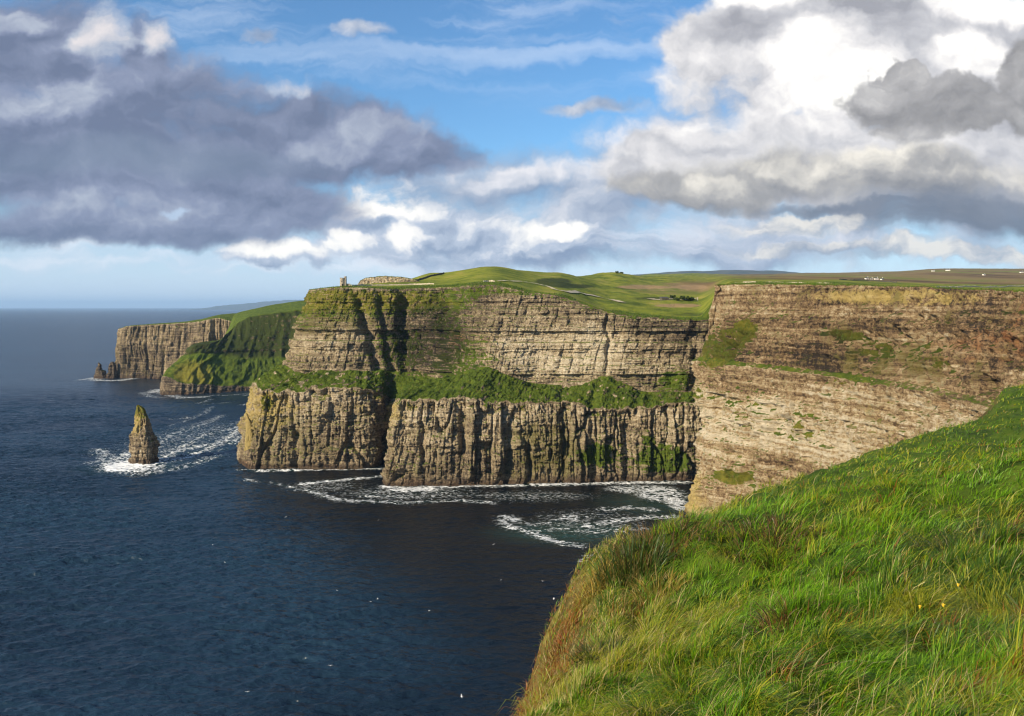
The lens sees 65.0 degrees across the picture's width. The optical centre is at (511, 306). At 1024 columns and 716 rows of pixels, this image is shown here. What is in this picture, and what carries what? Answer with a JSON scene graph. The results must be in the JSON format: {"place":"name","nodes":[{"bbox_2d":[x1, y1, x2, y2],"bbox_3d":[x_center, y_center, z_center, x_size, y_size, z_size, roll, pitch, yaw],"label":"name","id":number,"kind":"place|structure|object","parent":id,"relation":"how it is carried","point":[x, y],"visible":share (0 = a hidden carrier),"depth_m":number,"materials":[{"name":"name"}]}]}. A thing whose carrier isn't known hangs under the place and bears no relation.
{"place":"outdoors","nodes":[
{"label":"outdoors","id":0,"kind":"place"},
{"bbox_2d":[160,301,305,394],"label":"slope","id":1,"kind":"structure","parent":0,"point":[247,349],"depth_m":1463.20,"materials":[{"name":"green plant"}]},
{"bbox_2d":[177,300,303,309],"bbox_3d":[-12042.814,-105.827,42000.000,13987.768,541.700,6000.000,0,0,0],"label":"distant coast","id":2,"kind":"structure","parent":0,"point":[247,306],"depth_m":40160.98},
{"bbox_2d":[0,308,693,715],"bbox_3d":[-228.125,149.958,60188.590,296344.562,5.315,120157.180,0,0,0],"label":"water","id":3,"kind":"structure","parent":0,"point":[124,590],"depth_m":474.34,"materials":[{"name":"blue liquid"}]},
{"bbox_2d":[94,362,105,378],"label":"sea rock","id":4,"kind":"object","parent":3,"relation":"in","point":[100,373],"visible":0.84,"depth_m":1684.89,"materials":[{"name":"grey stone"}]},
{"bbox_2d":[106,362,117,378],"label":"sea rock","id":5,"kind":"object","parent":3,"relation":"in","point":[112,373],"visible":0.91,"depth_m":1686.63,"materials":[{"name":"grey stone"}]},
{"bbox_2d":[128,405,159,464],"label":"sea stack","id":6,"kind":"object","parent":3,"relation":"in","point":[144,444],"visible":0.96,"depth_m":769.09,"materials":[{"name":"beige stone"}]},
{"bbox_2d":[115,313,235,378],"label":"headland","id":7,"kind":"structure","parent":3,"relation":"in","point":[153,351],"depth_m":1676.50,"materials":[{"name":"grey stone"}]},
{"bbox_2d":[237,282,730,486],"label":"headland cliff","id":8,"kind":"structure","parent":0,"point":[537,341],"depth_m":730.77,"materials":[{"name":"stone"}]},
{"bbox_2d":[244,413,253,450],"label":"rock pinnacle","id":9,"kind":"object","parent":8,"relation":"on","point":[249,433],"visible":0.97,"depth_m":749.62,"materials":[{"name":"beige stone"}]},
{"bbox_2d":[254,281,711,446],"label":"ledge grass","id":10,"kind":"structure","parent":8,"relation":"on","point":[517,287],"depth_m":751.66,"materials":[{"name":"green plant"}]},
{"bbox_2d":[0,0,1023,307],"label":"sky","id":11,"kind":"structure","parent":0,"point":[154,153],"materials":[{"name":"blue"}]},
{"bbox_2d":[561,290,622,301],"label":"path","id":12,"kind":"structure","parent":0,"point":[573,291],"depth_m":865.89,"materials":[{"name":"beige gravel"}]},
{"bbox_2d":[341,266,1023,316],"bbox_3d":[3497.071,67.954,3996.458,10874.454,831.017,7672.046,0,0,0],"label":"plateau ground","id":13,"kind":"structure","parent":0,"point":[633,293],"depth_m":1067.03,"materials":[{"name":"green plant"}]},
{"bbox_2d":[340,276,349,285],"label":"stone tower","id":14,"kind":"structure","parent":13,"relation":"on","point":[343,281],"depth_m":840.75,"materials":[{"name":"beige stone"}]},
{"bbox_2d":[357,276,418,284],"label":"rocky bank","id":15,"kind":"structure","parent":13,"relation":"on","point":[378,279],"depth_m":926.67,"materials":[{"name":"beige stone"}]},
{"bbox_2d":[351,283,433,285],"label":"stone wall","id":16,"kind":"structure","parent":13,"relation":"on","point":[390,284],"depth_m":855.02,"materials":[{"name":"beige stone"}]},
{"bbox_2d":[415,272,443,280],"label":"stone wall","id":17,"kind":"structure","parent":13,"relation":"on","point":[429,276],"depth_m":986.12,"materials":[{"name":"grey stone"}]},
{"bbox_2d":[839,279,896,282],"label":"field wall","id":18,"kind":"structure","parent":13,"relation":"on","point":[869,280],"depth_m":1114.67,"materials":[{"name":"stone"}]},
{"bbox_2d":[938,285,1023,287],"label":"field wall","id":19,"kind":"structure","parent":13,"relation":"on","point":[982,286],"depth_m":804.58,"materials":[{"name":"stone"}]},
{"bbox_2d":[635,270,797,275],"bbox_3d":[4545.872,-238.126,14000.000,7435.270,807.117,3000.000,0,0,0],"label":"blue hills","id":20,"kind":"structure","parent":0,"point":[742,272],"depth_m":13675.54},
{"bbox_2d":[497,381,1023,715],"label":"brink ground","id":21,"kind":"structure","parent":0,"point":[990,436],"depth_m":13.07,"materials":[{"name":"green plant"}]},
{"bbox_2d":[515,640,542,715],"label":"rusty plant","id":22,"kind":"object","parent":21,"relation":"on","point":[526,688],"visible":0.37,"depth_m":14.01,"materials":[{"name":"brown plant"}]},
{"bbox_2d":[531,608,587,684],"bbox_3d":[0.796,5.285,12.474,1.192,1.314,1.255,0,0,0],"label":"rusty plant","id":23,"kind":"object","parent":21,"relation":"on","point":[559,643],"visible":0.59,"depth_m":12.50,"materials":[{"name":"brown plant"}]},
{"bbox_2d":[552,628,642,669],"bbox_3d":[1.035,3.970,9.165,1.329,0.514,1.232,0,0,0],"label":"dark rush tuft","id":24,"kind":"object","parent":21,"relation":"on","point":[583,651],"visible":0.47,"depth_m":9.26,"materials":[{"name":"green plant"}]},
{"bbox_2d":[564,553,632,620],"bbox_3d":[1.413,4.458,12.848,1.268,1.046,1.371,0,0,0],"label":"golden grass tuft","id":25,"kind":"object","parent":21,"relation":"on","point":[592,580],"visible":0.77,"depth_m":12.83,"materials":[{"name":"plant"}]},
{"bbox_2d":[579,522,682,593],"bbox_3d":[1.918,3.993,12.764,1.899,0.903,1.887,0,0,0],"label":"dark rush tuft","id":26,"kind":"object","parent":21,"relation":"on","point":[641,561],"visible":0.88,"depth_m":12.66,"materials":[{"name":"green plant"}]},
{"bbox_2d":[614,568,703,608],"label":"golden grass tuft","id":27,"kind":"object","parent":21,"relation":"on","point":[654,587],"visible":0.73,"depth_m":11.88,"materials":[{"name":"plant"}]},
{"bbox_2d":[590,509,733,577],"bbox_3d":[2.489,3.868,13.354,2.577,0.928,2.498,0,0,0],"label":"brown sedge","id":28,"kind":"object","parent":21,"relation":"on","point":[689,536],"visible":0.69,"depth_m":13.35,"materials":[{"name":"green plant"}]},
{"bbox_2d":[702,504,833,572],"bbox_3d":[3.955,3.564,12.426,2.245,0.789,2.171,0,0,0],"label":"brown sedge","id":29,"kind":"object","parent":21,"relation":"on","point":[774,519],"visible":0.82,"depth_m":12.45,"materials":[{"name":"green plant"}]},
{"bbox_2d":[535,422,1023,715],"bbox_3d":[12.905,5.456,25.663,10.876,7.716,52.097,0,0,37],"label":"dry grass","id":30,"kind":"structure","parent":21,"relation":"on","point":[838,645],"depth_m":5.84,"materials":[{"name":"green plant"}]},
{"bbox_2d":[726,586,856,638],"bbox_3d":[2.811,3.084,7.948,1.427,0.710,1.467,0,0,0],"label":"brown sedge","id":31,"kind":"object","parent":21,"relation":"on","point":[766,618],"visible":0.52,"depth_m":7.94,"materials":[{"name":"green plant"}]},
{"bbox_2d":[875,607,1002,652],"bbox_3d":[3.400,2.677,6.446,1.146,0.470,1.145,0,0,0],"label":"rusty plant","id":32,"kind":"object","parent":21,"relation":"on","point":[939,629],"visible":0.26,"depth_m":6.44,"materials":[{"name":"green plant"}]},
{"bbox_2d":[890,512,1023,562],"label":"dark rush tuft","id":33,"kind":"object","parent":21,"relation":"on","point":[987,536],"visible":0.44,"depth_m":9.98,"materials":[{"name":"green plant"}]},
{"bbox_2d":[684,282,1023,518],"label":"cliff","id":34,"kind":"structure","parent":0,"point":[785,373],"depth_m":440.01,"materials":[{"name":"beige stone"}]},
{"bbox_2d":[695,281,1023,483],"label":"cliff top grass","id":35,"kind":"structure","parent":34,"relation":"on","point":[818,283],"depth_m":518.68,"materials":[{"name":"green plant"}]}
]}

